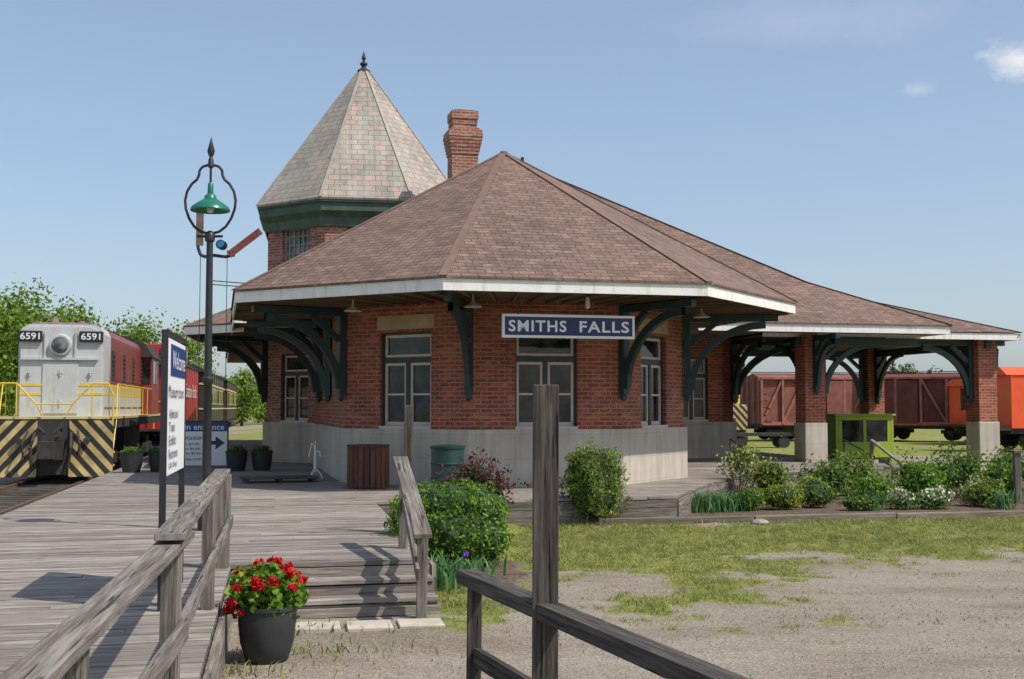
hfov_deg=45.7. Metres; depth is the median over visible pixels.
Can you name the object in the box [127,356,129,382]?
hood door
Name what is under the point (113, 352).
hood door
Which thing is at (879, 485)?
shrub
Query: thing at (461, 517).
boxwood bush
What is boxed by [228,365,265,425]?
tree
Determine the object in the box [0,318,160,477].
locomotive
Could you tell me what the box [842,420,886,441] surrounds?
window
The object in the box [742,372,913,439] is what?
boxcar
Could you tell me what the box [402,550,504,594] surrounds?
iris
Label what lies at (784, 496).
lime shrub
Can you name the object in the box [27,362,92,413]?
nose door
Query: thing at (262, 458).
planter
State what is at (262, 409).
tree
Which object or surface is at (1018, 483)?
fence
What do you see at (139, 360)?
hood door
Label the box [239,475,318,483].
baggage pallet
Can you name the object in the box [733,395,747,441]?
locomotive
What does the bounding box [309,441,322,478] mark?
hand pump
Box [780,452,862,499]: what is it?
shrub
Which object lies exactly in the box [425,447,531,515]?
barberry shrub
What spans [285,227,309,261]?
window
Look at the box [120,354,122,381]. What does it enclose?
hood door
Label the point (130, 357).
hood door
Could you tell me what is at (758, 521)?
rock
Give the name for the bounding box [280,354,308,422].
window
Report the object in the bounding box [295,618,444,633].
paver row
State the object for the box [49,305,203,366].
tree
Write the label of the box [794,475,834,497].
shrub
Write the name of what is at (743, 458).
flowering shrub
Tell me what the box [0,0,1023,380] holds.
sky
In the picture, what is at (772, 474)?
shrub
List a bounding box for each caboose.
[140,344,197,443]
[939,379,966,434]
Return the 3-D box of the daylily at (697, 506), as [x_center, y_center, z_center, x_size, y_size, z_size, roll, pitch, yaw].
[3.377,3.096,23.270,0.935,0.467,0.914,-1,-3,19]
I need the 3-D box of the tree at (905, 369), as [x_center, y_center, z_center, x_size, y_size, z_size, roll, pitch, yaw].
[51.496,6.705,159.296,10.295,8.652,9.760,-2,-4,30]
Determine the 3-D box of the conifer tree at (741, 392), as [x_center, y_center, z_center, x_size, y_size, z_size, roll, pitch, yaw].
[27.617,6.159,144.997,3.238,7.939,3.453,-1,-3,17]
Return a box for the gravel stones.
[265,586,1022,678]
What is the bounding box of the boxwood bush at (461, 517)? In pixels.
[383,477,514,566]
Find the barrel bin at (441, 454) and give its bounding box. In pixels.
[430,444,464,485]
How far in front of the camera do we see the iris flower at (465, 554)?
13.47 m
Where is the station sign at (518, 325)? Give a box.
[502,296,634,338]
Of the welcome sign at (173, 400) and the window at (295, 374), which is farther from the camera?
the window at (295, 374)
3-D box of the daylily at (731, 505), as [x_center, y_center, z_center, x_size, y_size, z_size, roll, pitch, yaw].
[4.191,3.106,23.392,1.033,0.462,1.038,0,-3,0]
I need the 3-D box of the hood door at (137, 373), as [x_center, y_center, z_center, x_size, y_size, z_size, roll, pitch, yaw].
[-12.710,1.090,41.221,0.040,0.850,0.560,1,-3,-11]
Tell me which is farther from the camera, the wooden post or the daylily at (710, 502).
the daylily at (710, 502)
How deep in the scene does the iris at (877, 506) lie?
23.67 m
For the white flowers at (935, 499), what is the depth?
23.83 m
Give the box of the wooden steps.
[233,565,439,620]
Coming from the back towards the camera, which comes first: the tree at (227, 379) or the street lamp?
the tree at (227, 379)
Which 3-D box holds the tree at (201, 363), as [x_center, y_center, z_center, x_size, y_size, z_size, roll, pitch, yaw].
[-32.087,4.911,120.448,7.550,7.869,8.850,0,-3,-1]
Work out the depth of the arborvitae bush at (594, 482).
21.21 m
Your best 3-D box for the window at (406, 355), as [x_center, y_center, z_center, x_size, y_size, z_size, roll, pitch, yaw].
[-2.175,0.858,25.448,1.320,2.020,0.260,-2,-4,31]
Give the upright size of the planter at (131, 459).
0.662 m
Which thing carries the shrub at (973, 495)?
on the ground at (878, 643)
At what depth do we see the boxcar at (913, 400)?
71.67 m
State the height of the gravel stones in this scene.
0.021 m
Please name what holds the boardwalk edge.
on the ground at (878, 643)
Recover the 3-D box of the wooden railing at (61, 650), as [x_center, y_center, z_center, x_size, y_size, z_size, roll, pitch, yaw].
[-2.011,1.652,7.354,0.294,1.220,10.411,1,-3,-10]
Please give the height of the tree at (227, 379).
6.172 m
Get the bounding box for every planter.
[120,446,142,472]
[148,445,159,471]
[225,445,247,470]
[251,444,272,470]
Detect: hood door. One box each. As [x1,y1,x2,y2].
[112,350,115,379]
[115,351,117,380]
[118,352,120,380]
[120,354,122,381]
[123,354,125,381]
[125,355,127,381]
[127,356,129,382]
[130,357,131,382]
[132,357,134,383]
[134,358,136,383]
[136,359,138,383]
[138,360,140,384]
[140,361,142,384]
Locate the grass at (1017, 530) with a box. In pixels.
[230,513,1023,678]
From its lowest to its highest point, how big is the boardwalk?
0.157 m
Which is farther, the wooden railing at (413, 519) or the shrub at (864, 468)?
the shrub at (864, 468)
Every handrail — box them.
[729,438,753,464]
[843,439,903,465]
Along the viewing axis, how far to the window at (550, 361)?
25.04 m
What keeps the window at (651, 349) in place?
in the train station
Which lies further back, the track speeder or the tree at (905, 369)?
the tree at (905, 369)
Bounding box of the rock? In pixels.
[751,519,768,524]
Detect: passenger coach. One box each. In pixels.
[156,364,223,435]
[216,375,236,426]
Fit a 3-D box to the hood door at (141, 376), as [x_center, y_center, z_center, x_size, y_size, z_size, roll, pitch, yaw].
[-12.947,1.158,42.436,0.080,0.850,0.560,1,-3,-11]
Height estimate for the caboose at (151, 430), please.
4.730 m
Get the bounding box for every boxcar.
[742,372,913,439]
[833,371,965,440]
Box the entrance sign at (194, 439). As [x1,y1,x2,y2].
[185,421,228,464]
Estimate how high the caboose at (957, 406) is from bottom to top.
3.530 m
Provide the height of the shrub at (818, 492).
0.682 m
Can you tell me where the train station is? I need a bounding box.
[183,52,1022,486]
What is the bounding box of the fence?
[973,450,1023,503]
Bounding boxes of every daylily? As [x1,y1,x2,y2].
[679,491,713,512]
[689,489,727,513]
[707,489,751,512]
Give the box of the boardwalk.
[0,440,899,678]
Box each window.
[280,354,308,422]
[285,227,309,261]
[379,331,430,428]
[515,338,577,428]
[641,336,667,427]
[683,357,708,421]
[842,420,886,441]
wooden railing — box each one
[0,469,232,678]
[393,456,431,617]
[457,384,748,678]
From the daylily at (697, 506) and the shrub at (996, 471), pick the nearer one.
the daylily at (697, 506)
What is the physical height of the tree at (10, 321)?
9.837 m
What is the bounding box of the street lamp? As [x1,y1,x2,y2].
[184,137,236,530]
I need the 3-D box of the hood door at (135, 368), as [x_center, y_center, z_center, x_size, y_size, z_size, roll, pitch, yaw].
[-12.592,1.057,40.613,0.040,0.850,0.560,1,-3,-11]
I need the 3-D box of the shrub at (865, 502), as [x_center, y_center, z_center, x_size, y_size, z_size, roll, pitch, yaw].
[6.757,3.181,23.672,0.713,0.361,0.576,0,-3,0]
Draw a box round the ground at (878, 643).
[0,409,1023,678]
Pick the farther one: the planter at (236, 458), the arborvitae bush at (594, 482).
the planter at (236, 458)
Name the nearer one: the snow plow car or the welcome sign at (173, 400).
the welcome sign at (173, 400)
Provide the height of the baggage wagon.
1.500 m
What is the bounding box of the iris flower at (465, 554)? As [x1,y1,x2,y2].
[463,550,468,558]
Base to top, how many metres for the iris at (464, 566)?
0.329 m
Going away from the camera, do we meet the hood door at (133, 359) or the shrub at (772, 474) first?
the shrub at (772, 474)
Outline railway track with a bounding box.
[0,421,238,514]
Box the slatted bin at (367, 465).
[346,444,389,488]
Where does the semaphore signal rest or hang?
on the boardwalk
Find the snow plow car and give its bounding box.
[965,367,1023,448]
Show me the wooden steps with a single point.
(356, 594)
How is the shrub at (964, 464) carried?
on the ground at (878, 643)
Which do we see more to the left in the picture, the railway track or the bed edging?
the railway track
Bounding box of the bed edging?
[597,510,1023,524]
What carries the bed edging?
on the ground at (878, 643)
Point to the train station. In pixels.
(385, 290)
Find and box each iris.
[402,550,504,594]
[447,553,507,582]
[858,489,898,510]
[979,487,1023,509]
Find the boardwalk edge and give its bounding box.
[203,468,899,678]
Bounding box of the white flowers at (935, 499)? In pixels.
[886,485,954,509]
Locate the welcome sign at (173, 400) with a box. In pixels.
[157,329,186,610]
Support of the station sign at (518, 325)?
hanging from the train station
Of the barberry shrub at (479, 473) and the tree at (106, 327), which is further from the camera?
the tree at (106, 327)
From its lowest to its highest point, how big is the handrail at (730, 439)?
1.020 m
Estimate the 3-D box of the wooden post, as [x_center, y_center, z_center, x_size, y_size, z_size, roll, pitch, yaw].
[-1.325,1.657,15.532,0.120,1.641,0.110,0,-3,0]
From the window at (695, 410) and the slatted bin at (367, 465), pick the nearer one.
the slatted bin at (367, 465)
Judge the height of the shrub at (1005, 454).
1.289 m
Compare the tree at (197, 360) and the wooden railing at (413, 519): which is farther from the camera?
the tree at (197, 360)
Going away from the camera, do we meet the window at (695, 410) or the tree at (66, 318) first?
the window at (695, 410)
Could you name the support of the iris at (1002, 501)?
on the ground at (878, 643)
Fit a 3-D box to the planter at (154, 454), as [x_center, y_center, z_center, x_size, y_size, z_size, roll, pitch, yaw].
[-8.750,2.954,30.184,0.561,0.661,0.564,0,-3,0]
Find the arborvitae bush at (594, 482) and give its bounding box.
[559,437,633,524]
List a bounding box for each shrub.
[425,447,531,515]
[714,443,766,491]
[729,486,768,510]
[738,453,798,490]
[762,482,806,509]
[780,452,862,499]
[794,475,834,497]
[799,474,838,507]
[832,447,891,495]
[837,468,906,505]
[841,494,877,510]
[881,446,959,497]
[925,439,985,497]
[952,475,1010,508]
[959,452,1023,498]
[980,444,1023,491]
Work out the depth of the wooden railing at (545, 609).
6.36 m
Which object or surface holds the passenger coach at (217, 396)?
on the railway track
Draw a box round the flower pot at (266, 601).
[223,556,309,664]
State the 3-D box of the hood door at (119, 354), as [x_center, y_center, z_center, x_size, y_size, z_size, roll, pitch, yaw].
[-11.764,0.820,36.359,0.040,0.850,0.560,1,-3,-11]
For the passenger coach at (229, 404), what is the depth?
89.84 m
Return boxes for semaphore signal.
[196,213,262,465]
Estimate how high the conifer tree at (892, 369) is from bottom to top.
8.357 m
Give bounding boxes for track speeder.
[826,414,895,462]
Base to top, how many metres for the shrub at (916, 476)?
1.224 m
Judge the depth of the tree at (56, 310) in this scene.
83.08 m
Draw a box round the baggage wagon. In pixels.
[733,418,791,447]
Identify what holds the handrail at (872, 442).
on the boardwalk
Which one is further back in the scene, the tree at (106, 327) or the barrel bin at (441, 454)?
the tree at (106, 327)
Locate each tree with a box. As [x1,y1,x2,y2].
[0,272,73,415]
[0,282,107,415]
[0,299,116,411]
[0,309,146,414]
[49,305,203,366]
[123,320,219,367]
[187,355,216,374]
[199,363,240,404]
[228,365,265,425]
[249,384,265,422]
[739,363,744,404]
[887,362,942,372]
[889,361,896,371]
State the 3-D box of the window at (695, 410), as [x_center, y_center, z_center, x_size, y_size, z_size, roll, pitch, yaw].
[5.639,1.573,38.281,1.050,2.020,0.260,1,-3,-13]
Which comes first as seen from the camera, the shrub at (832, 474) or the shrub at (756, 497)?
the shrub at (756, 497)
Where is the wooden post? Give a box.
[404,405,413,471]
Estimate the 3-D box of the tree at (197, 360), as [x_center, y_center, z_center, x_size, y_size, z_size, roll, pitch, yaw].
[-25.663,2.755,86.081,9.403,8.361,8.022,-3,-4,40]
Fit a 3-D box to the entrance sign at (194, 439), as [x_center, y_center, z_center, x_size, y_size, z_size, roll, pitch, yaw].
[-8.200,2.754,31.895,1.500,1.250,0.063,0,-3,-4]
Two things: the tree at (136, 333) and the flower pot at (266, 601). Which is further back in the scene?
the tree at (136, 333)

